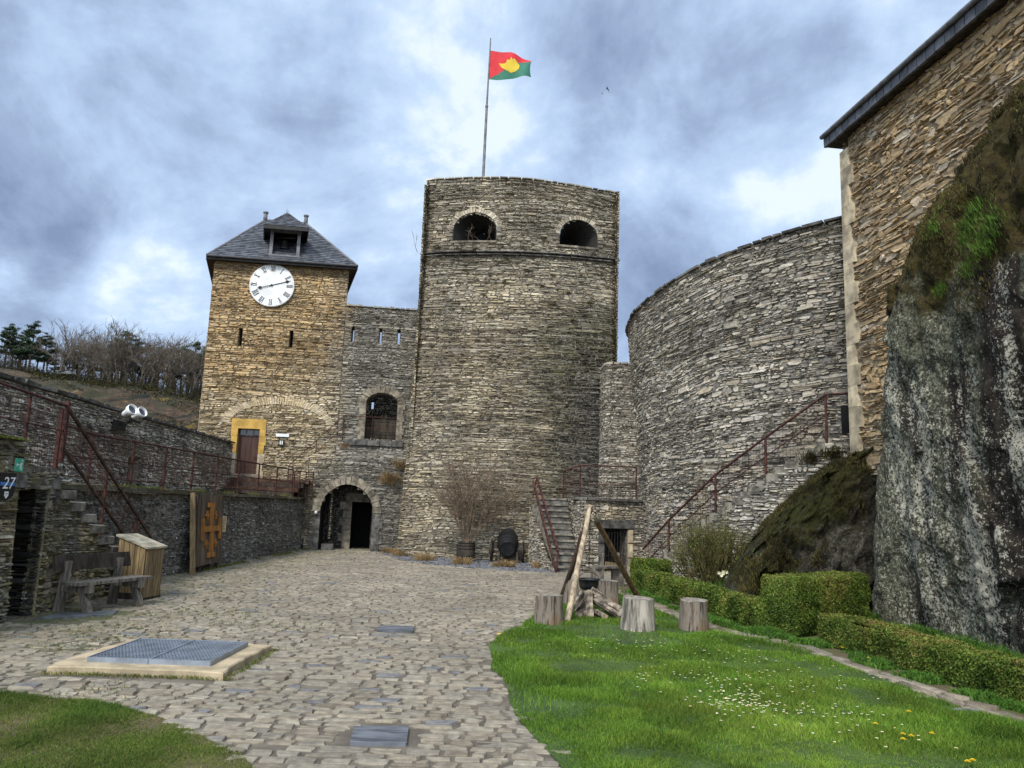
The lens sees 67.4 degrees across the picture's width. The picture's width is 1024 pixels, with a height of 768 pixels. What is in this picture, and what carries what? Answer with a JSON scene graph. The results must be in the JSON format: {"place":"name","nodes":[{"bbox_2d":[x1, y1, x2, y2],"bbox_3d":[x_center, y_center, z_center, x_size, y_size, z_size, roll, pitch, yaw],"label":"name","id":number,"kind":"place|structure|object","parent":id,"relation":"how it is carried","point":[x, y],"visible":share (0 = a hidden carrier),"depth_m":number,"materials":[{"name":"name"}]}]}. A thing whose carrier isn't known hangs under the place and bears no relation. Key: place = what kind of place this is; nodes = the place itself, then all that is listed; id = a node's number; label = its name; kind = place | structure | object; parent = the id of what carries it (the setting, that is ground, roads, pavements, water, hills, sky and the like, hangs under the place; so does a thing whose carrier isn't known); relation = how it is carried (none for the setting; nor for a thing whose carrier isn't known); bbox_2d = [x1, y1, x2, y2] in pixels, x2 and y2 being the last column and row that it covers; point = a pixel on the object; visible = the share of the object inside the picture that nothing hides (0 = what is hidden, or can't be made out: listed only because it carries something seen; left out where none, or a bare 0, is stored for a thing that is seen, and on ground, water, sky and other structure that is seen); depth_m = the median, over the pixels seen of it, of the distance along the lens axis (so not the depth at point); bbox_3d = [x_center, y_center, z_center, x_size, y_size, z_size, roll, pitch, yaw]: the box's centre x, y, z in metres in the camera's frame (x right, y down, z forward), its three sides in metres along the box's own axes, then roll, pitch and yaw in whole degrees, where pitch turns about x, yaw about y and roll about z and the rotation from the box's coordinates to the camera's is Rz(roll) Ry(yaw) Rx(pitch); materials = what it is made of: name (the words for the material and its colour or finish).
{"place":"outdoors","nodes":[
{"label":"outdoors","id":0,"kind":"place"},
{"bbox_2d":[0,368,199,493],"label":"hillside","id":1,"kind":"structure","parent":0,"point":[122,398],"depth_m":122.44,"materials":[{"name":"brown soil"}]},
{"bbox_2d":[0,323,21,363],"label":"pine tree","id":2,"kind":"object","parent":1,"relation":"on","point":[8,334],"visible":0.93,"depth_m":142.22,"materials":[{"name":"green plant"}]},
{"bbox_2d":[12,320,48,367],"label":"pine tree","id":3,"kind":"object","parent":1,"relation":"on","point":[29,333],"visible":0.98,"depth_m":139.93,"materials":[{"name":"green plant"}]},
{"bbox_2d":[28,332,59,371],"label":"pine tree","id":4,"kind":"object","parent":1,"relation":"on","point":[44,358],"visible":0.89,"depth_m":142.16,"materials":[{"name":"green plant"}]},
{"bbox_2d":[27,321,80,372],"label":"bare tree","id":5,"kind":"object","parent":1,"relation":"on","point":[58,349],"visible":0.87,"depth_m":140.22,"materials":[{"name":"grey plant"}]},
{"bbox_2d":[32,319,77,370],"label":"bare tree","id":6,"kind":"object","parent":1,"relation":"on","point":[64,334],"visible":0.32,"depth_m":149.69,"materials":[{"name":"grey plant"}]},
{"bbox_2d":[51,343,83,371],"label":"bare tree","id":7,"kind":"object","parent":1,"relation":"on","point":[73,357],"visible":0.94,"depth_m":137.70,"materials":[{"name":"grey plant"}]},
{"bbox_2d":[56,324,96,373],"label":"bare tree","id":8,"kind":"object","parent":1,"relation":"on","point":[75,335],"visible":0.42,"depth_m":147.81,"materials":[{"name":"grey plant"}]},
{"bbox_2d":[66,338,100,378],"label":"bare tree","id":9,"kind":"object","parent":1,"relation":"on","point":[85,363],"visible":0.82,"depth_m":139.11,"materials":[{"name":"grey plant"}]},
{"bbox_2d":[0,348,201,401],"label":"crest scrub","id":10,"kind":"object","parent":1,"relation":"on","point":[12,363],"visible":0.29,"depth_m":135.24,"materials":[{"name":"brown plant"}]},
{"bbox_2d":[80,321,122,379],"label":"bare tree","id":11,"kind":"object","parent":1,"relation":"on","point":[93,346],"visible":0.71,"depth_m":138.39,"materials":[{"name":"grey plant"}]},
{"bbox_2d":[19,368,200,493],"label":"slope scrub","id":12,"kind":"object","parent":1,"relation":"on","point":[107,386],"visible":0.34,"depth_m":128.74,"materials":[{"name":"plant"}]},
{"bbox_2d":[84,316,142,383],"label":"bare tree","id":13,"kind":"object","parent":1,"relation":"on","point":[116,348],"visible":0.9,"depth_m":137.41,"materials":[{"name":"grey plant"}]},
{"bbox_2d":[86,323,151,376],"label":"bare tree","id":14,"kind":"object","parent":1,"relation":"on","point":[120,347],"visible":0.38,"depth_m":141.07,"materials":[{"name":"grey plant"}]},
{"bbox_2d":[108,342,135,381],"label":"bare tree","id":15,"kind":"object","parent":1,"relation":"on","point":[123,360],"visible":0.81,"depth_m":138.22,"materials":[{"name":"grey plant"}]},
{"bbox_2d":[95,323,154,382],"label":"bare tree","id":16,"kind":"object","parent":1,"relation":"on","point":[110,374],"visible":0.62,"depth_m":140.04,"materials":[{"name":"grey plant"}]},
{"bbox_2d":[113,328,151,382],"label":"bare tree","id":17,"kind":"object","parent":1,"relation":"on","point":[132,362],"visible":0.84,"depth_m":139.38,"materials":[{"name":"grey plant"}]},
{"bbox_2d":[124,331,167,385],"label":"bare tree","id":18,"kind":"object","parent":1,"relation":"on","point":[152,379],"visible":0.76,"depth_m":138.64,"materials":[{"name":"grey plant"}]},
{"bbox_2d":[131,334,169,385],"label":"bare tree","id":19,"kind":"object","parent":1,"relation":"on","point":[143,372],"visible":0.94,"depth_m":137.87,"materials":[{"name":"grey plant"}]},
{"bbox_2d":[142,337,192,394],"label":"bare tree","id":20,"kind":"object","parent":1,"relation":"on","point":[143,357],"visible":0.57,"depth_m":139.90,"materials":[{"name":"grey plant"}]},
{"bbox_2d":[157,343,188,386],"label":"bare tree","id":21,"kind":"object","parent":1,"relation":"on","point":[167,368],"visible":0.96,"depth_m":137.90,"materials":[{"name":"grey plant"}]},
{"bbox_2d":[162,343,203,391],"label":"bare tree","id":22,"kind":"object","parent":1,"relation":"on","point":[184,357],"visible":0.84,"depth_m":138.10,"materials":[{"name":"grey plant"}]},
{"bbox_2d":[187,348,205,398],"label":"bare tree","id":23,"kind":"object","parent":1,"relation":"on","point":[196,378],"visible":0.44,"depth_m":138.26,"materials":[{"name":"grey plant"}]},
{"bbox_2d":[0,687,254,767],"bbox_3d":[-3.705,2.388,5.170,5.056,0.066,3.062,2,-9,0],"label":"thin lawn grass","id":24,"kind":"structure","parent":0,"point":[87,709],"depth_m":5.34,"materials":[{"name":"green plant"}]},
{"bbox_2d":[0,0,969,408],"label":"sky","id":25,"kind":"structure","parent":0,"point":[139,138],"materials":[{"name":"blue"}]},
{"bbox_2d":[0,545,983,767],"bbox_3d":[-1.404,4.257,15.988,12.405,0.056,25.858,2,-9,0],"label":"cobblestones","id":26,"kind":"structure","parent":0,"point":[239,576],"depth_m":8.76,"materials":[{"name":"stone"}]},
{"bbox_2d":[36,610,116,619],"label":"slate slab","id":27,"kind":"structure","parent":26,"relation":"on","point":[76,614],"depth_m":10.78,"materials":[{"name":"grey stone"}]},
{"bbox_2d":[52,551,153,612],"bbox_3d":[-6.158,2.983,11.602,0.660,0.800,1.420,-1,-10,17],"label":"park bench","id":28,"kind":"object","parent":26,"relation":"on","point":[67,564],"visible":0.96,"depth_m":11.50,"materials":[{"name":"grey wood"}]},
{"bbox_2d":[116,533,167,599],"bbox_3d":[-6.250,3.060,12.889,0.592,1.053,0.560,1,-9,9],"label":"waste bin","id":29,"kind":"object","parent":26,"relation":"on","point":[146,554],"visible":0.82,"depth_m":12.72,"materials":[{"name":"brown wood"}]},
{"bbox_2d":[47,638,270,680],"bbox_3d":[-3.587,2.853,8.035,1.713,0.153,1.579,2,-9,0],"label":"drain hatch","id":30,"kind":"object","parent":26,"relation":"on","point":[204,659],"visible":0.98,"depth_m":7.66,"materials":[{"name":"metal"}]},
{"bbox_2d":[0,606,327,705],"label":"joint moss","id":31,"kind":"object","parent":26,"relation":"on","point":[269,652],"visible":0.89,"depth_m":8.72,"materials":[{"name":"green plant"}]},
{"bbox_2d":[190,492,222,574],"bbox_3d":[-7.166,3.497,18.116,0.339,1.819,2.033,2,-9,0],"label":"cross panel","id":32,"kind":"object","parent":26,"relation":"on","point":[206,515],"visible":0.97,"depth_m":17.89,"materials":[{"name":"brown wood"}]},
{"bbox_2d":[161,548,308,580],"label":"wall foot weeds","id":33,"kind":"object","parent":26,"relation":"on","point":[231,563],"depth_m":19.90,"materials":[{"name":"green plant"}]},
{"bbox_2d":[350,726,408,746],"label":"slate slab","id":34,"kind":"structure","parent":26,"relation":"on","point":[380,736],"depth_m":5.59,"materials":[{"name":"grey stone"}]},
{"bbox_2d":[376,625,413,632],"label":"slate slab","id":35,"kind":"structure","parent":26,"relation":"on","point":[393,629],"depth_m":10.44,"materials":[{"name":"grey stone"}]},
{"bbox_2d":[381,552,554,572],"bbox_3d":[-1.713,5.594,24.316,7.756,0.001,4.992,-1,-10,20],"label":"gravel bed","id":36,"kind":"object","parent":26,"relation":"on","point":[440,562],"visible":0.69,"depth_m":22.97,"materials":[{"name":"grey gravel"}]},
{"bbox_2d":[411,551,438,560],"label":"dry grass clump","id":37,"kind":"object","parent":36,"relation":"on","point":[423,556],"visible":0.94,"depth_m":23.90,"materials":[{"name":"beige plant"}]},
{"bbox_2d":[456,542,475,560],"bbox_3d":[-1.456,5.308,24.306,0.605,0.600,0.605,2,-9,0],"label":"barrel planter","id":38,"kind":"object","parent":36,"relation":"on","point":[465,549],"visible":0.83,"depth_m":24.08,"materials":[{"name":"brown wood"}]},
{"bbox_2d":[420,433,532,541],"bbox_3d":[-1.060,3.347,24.690,4.112,3.636,3.651,2,-9,0],"label":"potted shrub","id":39,"kind":"object","parent":38,"relation":"in","point":[460,494],"visible":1,"depth_m":24.39,"materials":[{"name":"brown plant"}]},
{"bbox_2d":[489,528,525,562],"bbox_3d":[-0.141,5.183,24.665,1.187,1.081,1.116,2,-9,0],"label":"barrel cart","id":40,"kind":"object","parent":36,"relation":"on","point":[507,542],"visible":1,"depth_m":24.30,"materials":[{"name":"black paint"}]},
{"bbox_2d":[588,553,625,585],"bbox_3d":[2.286,4.332,17.921,1.284,0.746,0.510,10,-12,-40],"label":"park bench","id":41,"kind":"object","parent":26,"relation":"on","point":[616,573],"visible":0.68,"depth_m":17.86,"materials":[{"name":"grey wood"}]},
{"bbox_2d":[625,592,1023,721],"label":"stone edging path","id":42,"kind":"structure","parent":26,"relation":"on","point":[960,700],"depth_m":8.26,"materials":[{"name":"grey stone"}]},
{"bbox_2d":[489,592,1023,767],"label":"lawn ground","id":43,"kind":"structure","parent":0,"point":[639,641],"depth_m":6.79,"materials":[{"name":"green plant"}]},
{"bbox_2d":[533,594,563,624],"bbox_3d":[0.561,3.405,11.619,0.470,0.436,0.448,2,-9,0],"label":"tree stump","id":44,"kind":"object","parent":43,"relation":"on","point":[549,608],"visible":0.98,"depth_m":11.46,"materials":[{"name":"grey wood"}]},
{"bbox_2d":[563,579,585,604],"bbox_3d":[1.186,3.808,14.037,0.525,0.456,0.512,2,-9,0],"label":"tree stump","id":45,"kind":"object","parent":43,"relation":"on","point":[566,595],"visible":0.27,"depth_m":13.87,"materials":[{"name":"grey wood"}]},
{"bbox_2d":[585,590,593,617],"bbox_3d":[1.251,3.569,12.428,0.136,0.450,0.381,2,-9,0],"label":"split log","id":46,"kind":"object","parent":43,"relation":"on","point":[589,603],"visible":0.92,"depth_m":12.39,"materials":[{"name":"brown wood"}]},
{"bbox_2d":[560,504,639,620],"bbox_3d":[1.263,3.115,13.861,1.115,1.859,3.816,-3,-10,27],"label":"pole tripod","id":47,"kind":"object","parent":43,"relation":"on","point":[591,515],"visible":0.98,"depth_m":13.45,"materials":[{"name":"brown wood"}]},
{"bbox_2d":[579,572,599,589],"bbox_3d":[1.324,3.397,13.255,0.400,0.306,0.400,2,-9,0],"label":"cauldron","id":48,"kind":"object","parent":47,"relation":"hanging from","point":[585,583],"visible":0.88,"depth_m":13.12,"materials":[{"name":"metal"}]},
{"bbox_2d":[593,597,620,618],"bbox_3d":[1.531,3.635,12.409,0.556,0.317,0.098,-5,-12,38],"label":"split log","id":49,"kind":"object","parent":43,"relation":"on","point":[611,611],"visible":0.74,"depth_m":12.39,"materials":[{"name":"brown wood"}]},
{"bbox_2d":[597,579,618,604],"bbox_3d":[1.756,3.845,14.171,0.448,0.466,0.473,2,-9,0],"label":"tree stump","id":50,"kind":"object","parent":43,"relation":"on","point":[608,588],"visible":0.73,"depth_m":14.00,"materials":[{"name":"grey wood"}]},
{"bbox_2d":[620,595,655,631],"bbox_3d":[1.857,3.384,11.334,0.518,0.476,0.526,2,-9,0],"label":"tree stump","id":51,"kind":"object","parent":43,"relation":"on","point":[638,613],"visible":0.97,"depth_m":11.15,"materials":[{"name":"grey wood"}]},
{"bbox_2d":[678,597,708,631],"bbox_3d":[2.720,3.450,11.493,0.454,0.456,0.482,2,-9,0],"label":"tree stump","id":52,"kind":"object","parent":43,"relation":"on","point":[693,614],"visible":0.97,"depth_m":11.33,"materials":[{"name":"grey wood"}]},
{"bbox_2d":[581,635,955,749],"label":"daisies","id":53,"kind":"object","parent":43,"relation":"on","point":[755,694],"visible":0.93,"depth_m":7.06,"materials":[{"name":"white plant"}]},
{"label":"split log","id":54,"kind":"object","parent":43,"relation":"on","visible":0},
{"bbox_2d":[594,593,621,611],"bbox_3d":[1.621,3.615,12.637,0.552,0.331,0.102,-1,-10,15],"label":"split log","id":55,"kind":"object","parent":54,"relation":"on","point":[612,604],"visible":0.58,"depth_m":12.63,"materials":[{"name":"brown wood"}]},
{"bbox_2d":[721,445,878,614],"bbox_3d":[5.887,2.636,14.760,3.250,3.324,2.350,2,-9,0],"label":"rock shoulder","id":56,"kind":"object","parent":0,"point":[852,550],"visible":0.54,"depth_m":14.15},
{"bbox_2d":[722,444,878,595],"bbox_3d":[5.893,2.548,14.745,3.516,3.382,2.333,2,-9,0],"label":"shoulder moss","id":57,"kind":"object","parent":56,"relation":"on","point":[816,476],"visible":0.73,"depth_m":14.37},
{"bbox_2d":[816,441,846,460],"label":"stair plant","id":58,"kind":"object","parent":56,"relation":"on","point":[836,453],"visible":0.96,"depth_m":15.77,"materials":[{"name":"green plant"}]},
{"bbox_2d":[618,585,1023,716],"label":"planting bed","id":59,"kind":"object","parent":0,"point":[836,652],"depth_m":9.72,"materials":[{"name":"soil"}]},
{"bbox_2d":[629,557,672,579],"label":"box hedge","id":60,"kind":"object","parent":59,"relation":"on","point":[650,563],"visible":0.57,"depth_m":17.47,"materials":[{"name":"green plant"}]},
{"bbox_2d":[632,568,774,628],"bbox_3d":[3.391,3.880,14.242,0.534,0.537,6.036,4,-9,-10],"label":"box hedge","id":61,"kind":"object","parent":59,"relation":"on","point":[741,608],"visible":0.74,"depth_m":13.25,"materials":[{"name":"green plant"}]},
{"bbox_2d":[663,507,758,586],"bbox_3d":[4.296,3.560,16.648,2.090,2.014,1.703,6,-10,-21],"label":"twiggy shrub","id":62,"kind":"object","parent":59,"relation":"on","point":[710,559],"visible":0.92,"depth_m":16.36,"materials":[{"name":"green plant"}]},
{"bbox_2d":[760,570,871,636],"bbox_3d":[4.761,3.378,11.990,2.360,0.889,0.751,10,-12,-39],"label":"box hedge","id":63,"kind":"object","parent":59,"relation":"on","point":[799,602],"visible":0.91,"depth_m":11.43,"materials":[{"name":"green plant"}]},
{"bbox_2d":[622,589,1023,713],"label":"hedge weeds","id":64,"kind":"object","parent":59,"relation":"on","point":[923,677],"visible":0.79,"depth_m":9.20,"materials":[{"name":"green plant"}]},
{"bbox_2d":[816,612,1023,701],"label":"box hedge","id":65,"kind":"object","parent":59,"relation":"on","point":[959,664],"visible":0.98,"depth_m":8.52,"materials":[{"name":"green plant"}]},
{"bbox_2d":[869,609,1023,658],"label":"rock foot weeds","id":66,"kind":"object","parent":59,"relation":"on","point":[934,632],"visible":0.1,"depth_m":10.40,"materials":[{"name":"green plant"}]},
{"bbox_2d":[871,80,1023,654],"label":"rock outcrop","id":67,"kind":"object","parent":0,"point":[948,543],"visible":0.89,"depth_m":10.87,"materials":[{"name":"grey stone"}]},
{"bbox_2d":[819,0,1023,478],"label":"stone building","id":68,"kind":"structure","parent":67,"relation":"on","point":[907,131],"depth_m":14.24,"materials":[{"name":"stone"}]},
{"bbox_2d":[883,74,1023,323],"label":"rock moss","id":69,"kind":"object","parent":67,"relation":"on","point":[982,140],"visible":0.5,"depth_m":10.79,"materials":[{"name":"green plant"}]},
{"bbox_2d":[952,204,979,235],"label":"grass tuft","id":70,"kind":"object","parent":67,"relation":"on","point":[967,226],"visible":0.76,"depth_m":10.73,"materials":[{"name":"green plant"}]},
{"bbox_2d":[955,254,987,280],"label":"grass tuft","id":71,"kind":"object","parent":67,"relation":"on","point":[964,266],"visible":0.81,"depth_m":10.40,"materials":[{"name":"green plant"}]},
{"bbox_2d":[956,192,992,222],"bbox_3d":[6.386,-2.417,10.559,0.374,0.508,0.741,3,-9,-9],"label":"grass tuft","id":72,"kind":"object","parent":67,"relation":"on","point":[974,206],"visible":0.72,"depth_m":10.54,"materials":[{"name":"green plant"}]},
{"bbox_2d":[958,228,997,267],"bbox_3d":[6.134,-1.790,10.026,0.346,0.556,0.705,2,-9,0],"label":"grass tuft","id":73,"kind":"object","parent":67,"relation":"on","point":[982,247],"visible":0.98,"depth_m":10.00,"materials":[{"name":"green plant"}]},
{"bbox_2d":[968,203,1014,245],"bbox_3d":[6.138,-2.079,9.817,0.388,0.597,0.832,2,-9,0],"label":"grass tuft","id":74,"kind":"object","parent":67,"relation":"on","point":[990,220],"visible":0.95,"depth_m":9.84,"materials":[{"name":"green plant"}]},
{"label":"terrace","id":75,"kind":"structure","parent":0,"visible":0},
{"bbox_2d":[0,372,235,491],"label":"parapet wall","id":76,"kind":"structure","parent":75,"relation":"on","point":[94,416],"depth_m":17.84,"materials":[{"name":"stone"}]},
{"bbox_2d":[112,404,147,430],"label":"floodlights","id":77,"kind":"object","parent":76,"relation":"attached to","point":[133,411],"visible":1,"depth_m":17.93,"materials":[{"name":"white metal"}]},
{"bbox_2d":[220,477,309,495],"bbox_3d":[-8.624,3.614,26.980,2.877,0.582,1.320,3,-9,-7],"label":"railing","id":78,"kind":"object","parent":75,"relation":"on","point":[249,485],"depth_m":26.78,"materials":[{"name":"brown metal"}]},
{"bbox_2d":[197,211,357,538],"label":"clock tower","id":79,"kind":"structure","parent":75,"relation":"on","point":[281,285],"depth_m":28.41,"materials":[{"name":"stone"}]},
{"bbox_2d":[230,418,266,477],"bbox_3d":[-9.566,2.358,27.776,1.271,2.170,0.370,3,-9,-7],"label":"door","id":80,"kind":"structure","parent":79,"relation":"in","point":[249,447],"depth_m":27.82,"materials":[{"name":"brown wood"}]},
{"bbox_3d":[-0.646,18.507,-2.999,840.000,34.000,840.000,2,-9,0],"label":"ground","id":81,"kind":"structure","parent":0,"visible":0},
{"bbox_2d":[0,434,61,623],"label":"stone hut","id":82,"kind":"object","parent":81,"relation":"on","point":[16,512],"visible":0.98,"depth_m":10.71,"materials":[{"name":"stone"}]},
{"bbox_2d":[0,472,16,500],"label":"number sign","id":83,"kind":"object","parent":82,"relation":"attached to","point":[7,484],"visible":1,"depth_m":9.79,"materials":[{"name":"black metal"}]},
{"bbox_2d":[0,381,70,467],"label":"platform railing","id":84,"kind":"object","parent":82,"relation":"on","point":[64,428],"visible":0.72,"depth_m":11.02,"materials":[{"name":"red metal"}]},
{"bbox_2d":[20,489,117,611],"bbox_3d":[-7.016,2.658,12.649,0.761,1.883,3.900,2,-9,0],"label":"stone stair","id":85,"kind":"object","parent":81,"relation":"on","point":[73,532],"visible":0.59,"depth_m":11.65,"materials":[{"name":"grey stone"}]},
{"bbox_2d":[65,407,152,538],"bbox_3d":[-6.907,2.061,13.237,0.064,2.949,3.656,2,-9,-2],"label":"stair railing","id":86,"kind":"object","parent":85,"relation":"on","point":[137,517],"visible":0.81,"depth_m":12.90,"materials":[{"name":"red iron"}]},
{"bbox_2d":[61,483,306,575],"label":"retaining wall","id":87,"kind":"structure","parent":81,"relation":"on","point":[260,526],"depth_m":17.64,"materials":[{"name":"stone"}]},
{"bbox_2d":[52,410,293,497],"bbox_3d":[-7.440,2.164,19.333,0.056,1.280,13.900,2,-9,0],"label":"terrace railing","id":88,"kind":"object","parent":87,"relation":"on","point":[131,469],"visible":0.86,"depth_m":16.48,"materials":[{"name":"red metal"}]},
{"bbox_2d":[292,470,313,499],"bbox_3d":[-7.370,3.543,26.895,0.194,0.981,1.168,-1,-10,19],"label":"arch railing","id":89,"kind":"object","parent":87,"relation":"on","point":[299,475],"visible":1,"depth_m":27.06,"materials":[{"name":"red metal"}]},
{"bbox_2d":[303,304,417,551],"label":"curtain wall","id":90,"kind":"structure","parent":81,"relation":"on","point":[366,508],"depth_m":28.64,"materials":[{"name":"stone"}]},
{"bbox_2d":[343,386,404,446],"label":"balcony window","id":91,"kind":"structure","parent":90,"relation":"in","point":[384,422],"depth_m":28.69,"materials":[{"name":"stone"}]},
{"bbox_2d":[374,469,403,485],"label":"grass tuft","id":92,"kind":"object","parent":90,"relation":"on","point":[390,477],"visible":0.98,"depth_m":27.81,"materials":[{"name":"brown plant"}]},
{"bbox_2d":[397,176,619,561],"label":"round tower","id":93,"kind":"structure","parent":81,"relation":"on","point":[518,375],"depth_m":26.95,"materials":[{"name":"stone"}]},
{"bbox_2d":[482,38,530,177],"bbox_3d":[-0.252,-8.944,29.771,1.787,9.750,0.256,2,-9,0],"label":"flagpole","id":94,"kind":"object","parent":93,"relation":"on","point":[505,65],"visible":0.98,"depth_m":30.35,"materials":[{"name":"fabric"}]},
{"bbox_2d":[527,498,574,572],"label":"stone steps","id":95,"kind":"structure","parent":81,"relation":"on","point":[558,511],"depth_m":22.79,"materials":[{"name":"grey stone"}]},
{"bbox_2d":[532,476,558,572],"bbox_3d":[0.961,4.026,22.432,0.165,2.738,2.392,4,-9,-14],"label":"steps railing","id":96,"kind":"object","parent":95,"relation":"on","point":[543,522],"visible":0.91,"depth_m":22.27,"materials":[{"name":"red metal"}]},
{"bbox_2d":[568,497,645,571],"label":"gate block","id":97,"kind":"structure","parent":81,"relation":"on","point":[621,521],"depth_m":22.39,"materials":[{"name":"stone"}]},
{"bbox_2d":[562,465,636,498],"bbox_3d":[2.724,3.071,23.806,2.304,1.101,0.094,2,-9,0],"label":"block railing","id":98,"kind":"object","parent":97,"relation":"on","point":[572,475],"visible":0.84,"depth_m":23.82,"materials":[{"name":"red metal"}]},
{"bbox_2d":[598,362,639,499],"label":"link wall","id":99,"kind":"structure","parent":97,"relation":"on","point":[617,440],"depth_m":24.69,"materials":[{"name":"stone"}]},
{"bbox_2d":[625,216,848,557],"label":"bastion wall","id":100,"kind":"structure","parent":81,"relation":"on","point":[735,353],"depth_m":18.48,"materials":[{"name":"stone"}]},
{"bbox_2d":[841,405,848,435],"bbox_3d":[7.321,0.937,16.652,0.292,0.940,0.270,-4,-11,33],"label":"dark doorway","id":101,"kind":"structure","parent":100,"relation":"in","point":[844,409],"depth_m":16.63,"materials":[{"name":"black"}]},
{"bbox_2d":[657,433,849,582],"bbox_3d":[5.706,3.053,17.944,1.832,3.694,6.046,9,-11,-37],"label":"bastion stair","id":102,"kind":"object","parent":81,"relation":"on","point":[754,506],"visible":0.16,"depth_m":16.86,"materials":[{"name":"stone"}]},
{"bbox_2d":[642,392,847,558],"bbox_3d":[5.226,2.528,17.619,0.716,4.409,5.904,11,-13,-44],"label":"bastion stair railing","id":103,"kind":"object","parent":102,"relation":"on","point":[765,454],"visible":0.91,"depth_m":17.47,"materials":[{"name":"red metal"}]},
{"bbox_2d":[786,448,823,465],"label":"stair plant","id":104,"kind":"object","parent":102,"relation":"on","point":[809,457],"visible":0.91,"depth_m":16.15,"materials":[{"name":"green plant"}]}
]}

